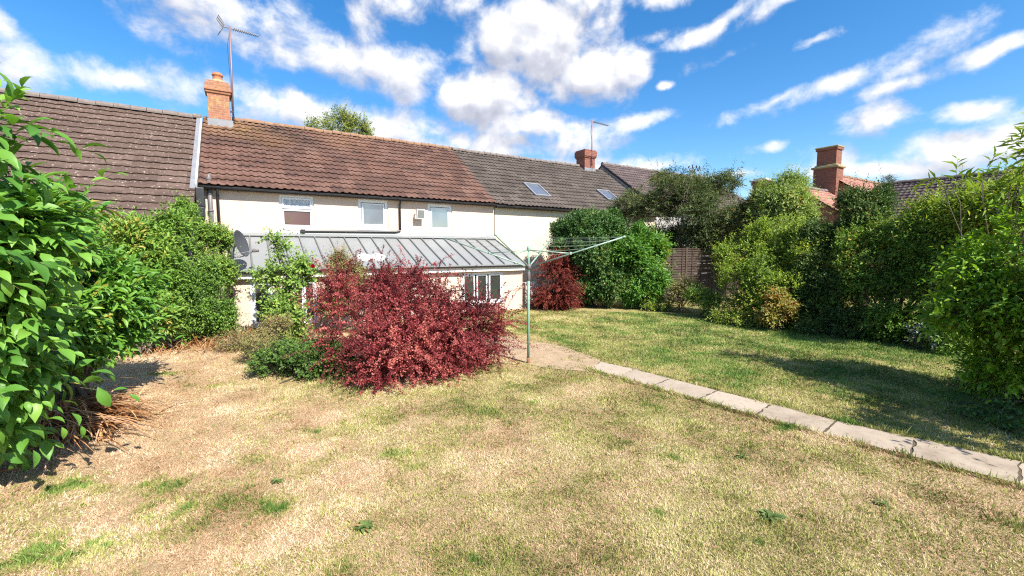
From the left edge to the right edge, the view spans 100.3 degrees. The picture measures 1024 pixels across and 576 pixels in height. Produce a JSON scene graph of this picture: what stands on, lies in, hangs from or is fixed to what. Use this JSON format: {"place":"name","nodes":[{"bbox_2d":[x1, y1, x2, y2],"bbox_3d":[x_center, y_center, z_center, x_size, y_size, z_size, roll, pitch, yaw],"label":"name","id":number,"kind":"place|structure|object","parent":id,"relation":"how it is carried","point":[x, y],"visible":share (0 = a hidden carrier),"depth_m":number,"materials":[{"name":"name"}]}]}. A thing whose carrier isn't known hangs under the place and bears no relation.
{"place":"outdoors","nodes":[
{"label":"outdoors","id":0,"kind":"place"},
{"bbox_2d":[0,285,1023,575],"bbox_3d":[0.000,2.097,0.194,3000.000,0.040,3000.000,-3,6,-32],"label":"ground","id":1,"kind":"structure","parent":0,"point":[242,429],"depth_m":3.96,"materials":[{"name":"green plant"}]},
{"bbox_2d":[0,466,21,471],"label":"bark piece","id":2,"kind":"object","parent":1,"relation":"on","point":[6,469],"visible":0.82,"depth_m":4.01,"materials":[{"name":"brown wood"}]},
{"bbox_2d":[0,73,139,470],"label":"broadleaf shrub","id":3,"kind":"object","parent":1,"relation":"on","point":[40,242],"visible":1,"depth_m":3.39,"materials":[{"name":"green plant"}]},
{"bbox_2d":[11,170,184,412],"bbox_3d":[-5.663,0.054,5.420,1.975,3.137,2.733,-1,5,-7],"label":"cherry laurel","id":4,"kind":"object","parent":1,"relation":"on","point":[119,295],"visible":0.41,"depth_m":5.64,"materials":[{"name":"green plant"}]},
{"bbox_2d":[0,87,205,345],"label":"neighbour house","id":5,"kind":"structure","parent":1,"relation":"on","point":[151,153],"depth_m":11.63,"materials":[{"name":"brown tile"}]},
{"bbox_2d":[4,377,204,478],"bbox_3d":[-4.920,1.461,4.982,2.290,0.350,2.225,0,5,5],"label":"dried montbretia","id":6,"kind":"object","parent":1,"relation":"on","point":[95,416],"visible":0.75,"depth_m":4.94,"materials":[{"name":"brown plant"}]},
{"bbox_2d":[96,197,203,353],"bbox_3d":[-7.517,-0.279,8.818,2.215,3.178,2.035,4,7,40],"label":"tall laurel","id":7,"kind":"object","parent":1,"relation":"on","point":[138,233],"visible":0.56,"depth_m":8.60,"materials":[{"name":"green plant"}]},
{"bbox_2d":[154,187,249,346],"bbox_3d":[-7.092,-0.511,9.668,2.068,3.672,2.632,-3,6,-32],"label":"privet bush","id":8,"kind":"object","parent":1,"relation":"on","point":[209,310],"visible":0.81,"depth_m":9.42,"materials":[{"name":"green plant"}]},
{"bbox_2d":[132,324,313,357],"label":"dry stalks","id":9,"kind":"object","parent":1,"relation":"on","point":[196,341],"visible":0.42,"depth_m":9.11,"materials":[{"name":"beige plant"}]},
{"bbox_2d":[205,308,295,366],"bbox_3d":[-5.050,0.915,8.503,2.350,1.131,1.499,5,7,44],"label":"bramble patch","id":10,"kind":"object","parent":1,"relation":"on","point":[244,343],"visible":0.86,"depth_m":8.39,"materials":[{"name":"green plant"}]},
{"bbox_2d":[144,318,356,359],"bbox_3d":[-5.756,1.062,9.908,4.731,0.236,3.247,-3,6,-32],"label":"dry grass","id":11,"kind":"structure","parent":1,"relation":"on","point":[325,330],"depth_m":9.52,"materials":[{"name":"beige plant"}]},
{"bbox_2d":[270,477,284,482],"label":"weed","id":12,"kind":"object","parent":1,"relation":"on","point":[275,480],"visible":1,"depth_m":3.83,"materials":[{"name":"green plant"}]},
{"bbox_2d":[241,218,349,339],"bbox_3d":[-4.799,0.041,9.613,2.257,3.253,1.728,-3,6,-32],"label":"climbing rose","id":13,"kind":"object","parent":1,"relation":"on","point":[301,267],"visible":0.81,"depth_m":9.49,"materials":[{"name":"green plant"}]},
{"bbox_2d":[244,325,361,383],"bbox_3d":[-3.495,1.141,7.298,1.851,0.925,1.505,-1,5,-10],"label":"green ground shrub","id":14,"kind":"object","parent":1,"relation":"on","point":[302,361],"visible":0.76,"depth_m":6.96,"materials":[{"name":"green plant"}]},
{"bbox_2d":[300,99,384,135],"bbox_3d":[-10.272,-5.908,25.547,5.915,11.327,4.592,-3,6,-32],"label":"poplar tree","id":15,"kind":"object","parent":1,"relation":"on","point":[349,122],"visible":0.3,"depth_m":24.64,"materials":[{"name":"green plant"}]},
{"bbox_2d":[315,236,401,332],"bbox_3d":[-3.852,-0.128,10.661,2.213,2.515,1.762,-3,6,-32],"label":"yellowing shrub","id":16,"kind":"object","parent":1,"relation":"on","point":[357,269],"visible":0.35,"depth_m":10.43,"materials":[{"name":"green plant"}]},
{"bbox_2d":[195,72,526,333],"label":"cottage","id":17,"kind":"structure","parent":1,"relation":"on","point":[320,188],"depth_m":14.00,"materials":[{"name":"white paint"}]},
{"bbox_2d":[217,14,257,122],"bbox_3d":[-9.468,-7.388,14.931,1.206,3.567,0.400,-5,7,-44],"label":"tv aerial","id":18,"kind":"object","parent":17,"relation":"attached to","point":[231,83],"visible":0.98,"depth_m":14.71,"materials":[{"name":"metal"}]},
{"bbox_2d":[232,230,258,268],"bbox_3d":[-6.456,-0.902,10.216,0.754,0.953,0.515,4,7,40],"label":"satellite dish","id":19,"kind":"object","parent":17,"relation":"attached to","point":[241,243],"visible":0.98,"depth_m":10.14,"materials":[{"name":"metal"}]},
{"bbox_2d":[279,195,315,229],"bbox_3d":[-6.491,-2.268,12.903,1.000,1.020,0.130,-3,6,-32],"label":"window","id":20,"kind":"structure","parent":17,"relation":"in","point":[299,219],"depth_m":12.90,"materials":[{"name":"white plastic"}]},
{"bbox_2d":[358,199,389,230],"bbox_3d":[-4.580,-2.403,14.094,1.030,0.990,0.130,-3,6,-32],"label":"window","id":21,"kind":"structure","parent":17,"relation":"in","point":[374,216],"depth_m":14.09,"materials":[{"name":"white plastic"}]},
{"bbox_2d":[414,209,431,233],"bbox_3d":[-3.052,-2.309,14.851,0.671,0.833,0.264,-3,6,-32],"label":"floodlight","id":22,"kind":"object","parent":17,"relation":"on","point":[420,213],"visible":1,"depth_m":14.64,"materials":[{"name":"white plastic"}]},
{"bbox_2d":[427,204,451,232],"bbox_3d":[-2.598,-2.483,15.335,0.990,1.020,0.130,-3,6,-32],"label":"window","id":23,"kind":"structure","parent":17,"relation":"in","point":[438,218],"depth_m":15.33,"materials":[{"name":"white plastic"}]},
{"bbox_2d":[353,520,372,533],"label":"weed","id":24,"kind":"object","parent":1,"relation":"on","point":[366,524],"visible":1,"depth_m":3.21,"materials":[{"name":"green plant"}]},
{"bbox_2d":[281,244,539,396],"bbox_3d":[-1.781,0.550,7.812,4.361,2.701,3.786,-3,6,-32],"label":"barberry bush","id":25,"kind":"object","parent":1,"relation":"on","point":[425,337],"visible":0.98,"depth_m":7.07,"materials":[{"name":"red plant"}]},
{"bbox_2d":[522,282,540,307],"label":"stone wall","id":26,"kind":"structure","parent":1,"relation":"on","point":[524,300],"depth_m":15.17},
{"bbox_2d":[444,233,625,362],"bbox_3d":[0.300,0.252,7.764,2.399,2.367,2.398,-3,6,-26],"label":"rotary airer","id":27,"kind":"object","parent":1,"relation":"on","point":[528,266],"visible":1,"depth_m":7.72,"materials":[{"name":"grey metal"}]},
{"bbox_2d":[451,147,658,293],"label":"neighbour house","id":28,"kind":"structure","parent":1,"relation":"on","point":[532,197],"depth_m":18.75,"materials":[{"name":"grey tile"}]},
{"bbox_2d":[589,120,609,168],"bbox_3d":[4.819,-7.829,23.740,1.670,2.721,0.240,-5,7,-41],"label":"tv aerial","id":29,"kind":"object","parent":28,"relation":"attached to","point":[592,121],"visible":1,"depth_m":23.34,"materials":[{"name":"metal"}]},
{"bbox_2d":[523,245,587,311],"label":"barberry bush","id":30,"kind":"object","parent":1,"relation":"on","point":[563,297],"visible":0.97,"depth_m":14.63,"materials":[{"name":"red plant"}]},
{"bbox_2d":[543,201,634,308],"bbox_3d":[2.961,-1.150,15.922,3.171,4.328,3.541,-3,6,-32],"label":"rounded evergreen","id":31,"kind":"object","parent":1,"relation":"on","point":[601,280],"visible":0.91,"depth_m":14.96,"materials":[{"name":"green plant"}]},
{"bbox_2d":[608,218,678,308],"bbox_3d":[4.578,-0.710,15.186,2.698,3.545,2.734,-3,6,-32],"label":"bright laurel","id":32,"kind":"object","parent":1,"relation":"on","point":[641,249],"visible":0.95,"depth_m":14.78,"materials":[{"name":"green plant"}]},
{"bbox_2d":[639,292,679,311],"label":"border plant","id":33,"kind":"object","parent":1,"relation":"on","point":[661,307],"visible":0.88,"depth_m":14.39,"materials":[{"name":"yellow plant"}]},
{"bbox_2d":[598,162,743,282],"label":"terraced house","id":34,"kind":"structure","parent":1,"relation":"on","point":[627,177],"depth_m":24.14,"materials":[{"name":"brown tile"}]},
{"bbox_2d":[661,273,704,312],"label":"border plant","id":35,"kind":"object","parent":1,"relation":"on","point":[677,289],"visible":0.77,"depth_m":13.93,"materials":[{"name":"green plant"}]},
{"bbox_2d":[660,247,738,301],"bbox_3d":[7.652,-0.540,17.456,5.610,2.260,0.120,-3,6,-32],"label":"fence","id":36,"kind":"object","parent":1,"relation":"on","point":[689,259],"visible":0.31,"depth_m":17.26,"materials":[{"name":"brown wood"}]},
{"bbox_2d":[679,283,734,317],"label":"border plant","id":37,"kind":"object","parent":1,"relation":"on","point":[692,295],"visible":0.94,"depth_m":12.95,"materials":[{"name":"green plant"}]},
{"bbox_2d":[703,305,764,327],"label":"border plant","id":38,"kind":"object","parent":1,"relation":"on","point":[732,319],"visible":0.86,"depth_m":11.77,"materials":[{"name":"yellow plant"}]},
{"bbox_2d":[736,453,747,457],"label":"weed","id":39,"kind":"object","parent":1,"relation":"on","point":[741,455],"visible":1,"depth_m":4.32,"materials":[{"name":"green plant"}]},
{"bbox_2d":[728,178,773,285],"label":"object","id":40,"kind":"structure","parent":1,"relation":"on","point":[753,182],"depth_m":23.65,"materials":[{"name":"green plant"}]},
{"bbox_2d":[701,206,829,327],"bbox_3d":[7.214,-0.431,12.409,3.052,3.847,3.618,-3,6,-32],"label":"hedge bush","id":41,"kind":"object","parent":1,"relation":"on","point":[758,266],"visible":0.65,"depth_m":12.11,"materials":[{"name":"green plant"}]},
{"bbox_2d":[758,509,786,522],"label":"weed","id":42,"kind":"object","parent":1,"relation":"on","point":[767,514],"visible":1,"depth_m":3.34,"materials":[{"name":"green plant"}]},
{"bbox_2d":[748,284,803,329],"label":"border plant","id":43,"kind":"object","parent":1,"relation":"on","point":[777,309],"visible":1,"depth_m":10.88,"materials":[{"name":"yellow plant"}]},
{"bbox_2d":[740,163,829,265],"bbox_3d":[10.072,-2.127,15.855,3.126,5.546,3.151,2,6,17],"label":"ash tree","id":44,"kind":"object","parent":1,"relation":"on","point":[789,194],"visible":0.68,"depth_m":15.48,"materials":[{"name":"green plant"}]},
{"bbox_2d":[776,213,875,336],"bbox_3d":[8.205,-0.388,11.105,2.639,3.431,2.622,-3,6,-32],"label":"hedge bush","id":45,"kind":"object","parent":1,"relation":"on","point":[822,281],"visible":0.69,"depth_m":10.96,"materials":[{"name":"green plant"}]},
{"bbox_2d":[790,304,870,340],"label":"border plant","id":46,"kind":"object","parent":1,"relation":"on","point":[806,326],"visible":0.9,"depth_m":10.31,"materials":[{"name":"green plant"}]},
{"bbox_2d":[787,145,879,296],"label":"brick house","id":47,"kind":"structure","parent":1,"relation":"on","point":[828,168],"depth_m":22.04,"materials":[{"name":"brown brick"}]},
{"bbox_2d":[824,167,907,326],"bbox_3d":[9.198,-1.096,11.136,1.948,4.360,1.734,2,6,18],"label":"tree","id":48,"kind":"object","parent":1,"relation":"on","point":[849,203],"visible":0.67,"depth_m":10.89,"materials":[{"name":"green plant"}]},
{"bbox_2d":[872,499,890,507],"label":"weed","id":49,"kind":"object","parent":1,"relation":"on","point":[883,503],"visible":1,"depth_m":3.52,"materials":[{"name":"green plant"}]},
{"bbox_2d":[808,184,1016,356],"bbox_3d":[8.893,-0.254,9.748,2.478,4.000,3.620,-2,6,-21],"label":"hedge bush","id":50,"kind":"object","parent":1,"relation":"on","point":[901,256],"visible":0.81,"depth_m":9.58,"materials":[{"name":"green plant"}]},
{"bbox_2d":[903,323,943,351],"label":"silver ragwort","id":51,"kind":"object","parent":1,"relation":"on","point":[921,340],"visible":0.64,"depth_m":8.91,"materials":[{"name":"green plant"}]},
{"bbox_2d":[873,142,1023,299],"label":"hedge bush","id":52,"kind":"object","parent":1,"relation":"on","point":[973,220],"visible":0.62,"depth_m":8.66,"materials":[{"name":"green plant"}]},
{"bbox_2d":[884,169,1023,296],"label":"tiled house","id":53,"kind":"structure","parent":1,"relation":"on","point":[902,185],"depth_m":19.39,"materials":[{"name":"brown tile"}]},
{"bbox_2d":[896,174,1023,404],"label":"leafy shrub","id":54,"kind":"object","parent":1,"relation":"on","point":[987,296],"visible":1,"depth_m":5.72,"materials":[{"name":"green plant"}]},
{"bbox_2d":[912,112,1023,388],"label":"butterfly bush","id":55,"kind":"object","parent":1,"relation":"on","point":[1016,178],"visible":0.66,"depth_m":6.12,"materials":[{"name":"green plant"}]},
{"bbox_2d":[945,358,1023,438],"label":"ivy ground cover","id":56,"kind":"object","parent":1,"relation":"on","point":[1017,423],"visible":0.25,"depth_m":5.27,"materials":[{"name":"green plant"}]},
{"bbox_2d":[0,0,1023,199],"label":"sky","id":57,"kind":"structure","parent":0,"point":[906,87],"materials":[{"name":"blue"}]},
{"bbox_2d":[462,328,600,370],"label":"earth path","id":58,"kind":"structure","parent":0,"point":[549,357],"depth_m":8.41,"materials":[{"name":"beige soil"}]},
{"bbox_2d":[607,158,761,298],"bbox_3d":[7.444,-2.696,18.130,6.103,6.281,4.842,0,5,-5],"label":"tree","id":59,"kind":"object","parent":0,"point":[707,229],"visible":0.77,"depth_m":17.54,"materials":[{"name":"green plant"}]},
{"bbox_2d":[592,362,1023,483],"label":"path","id":60,"kind":"structure","parent":0,"point":[984,463],"depth_m":4.90,"materials":[{"name":"concrete"}]},
{"bbox_2d":[880,173,896,181],"bbox_3d":[21.741,-3.444,24.736,1.792,6.557,1.420,0,5,-2],"label":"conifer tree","id":61,"kind":"object","parent":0,"point":[887,178],"visible":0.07,"depth_m":24.38,"materials":[{"name":"green plant"}]}
]}

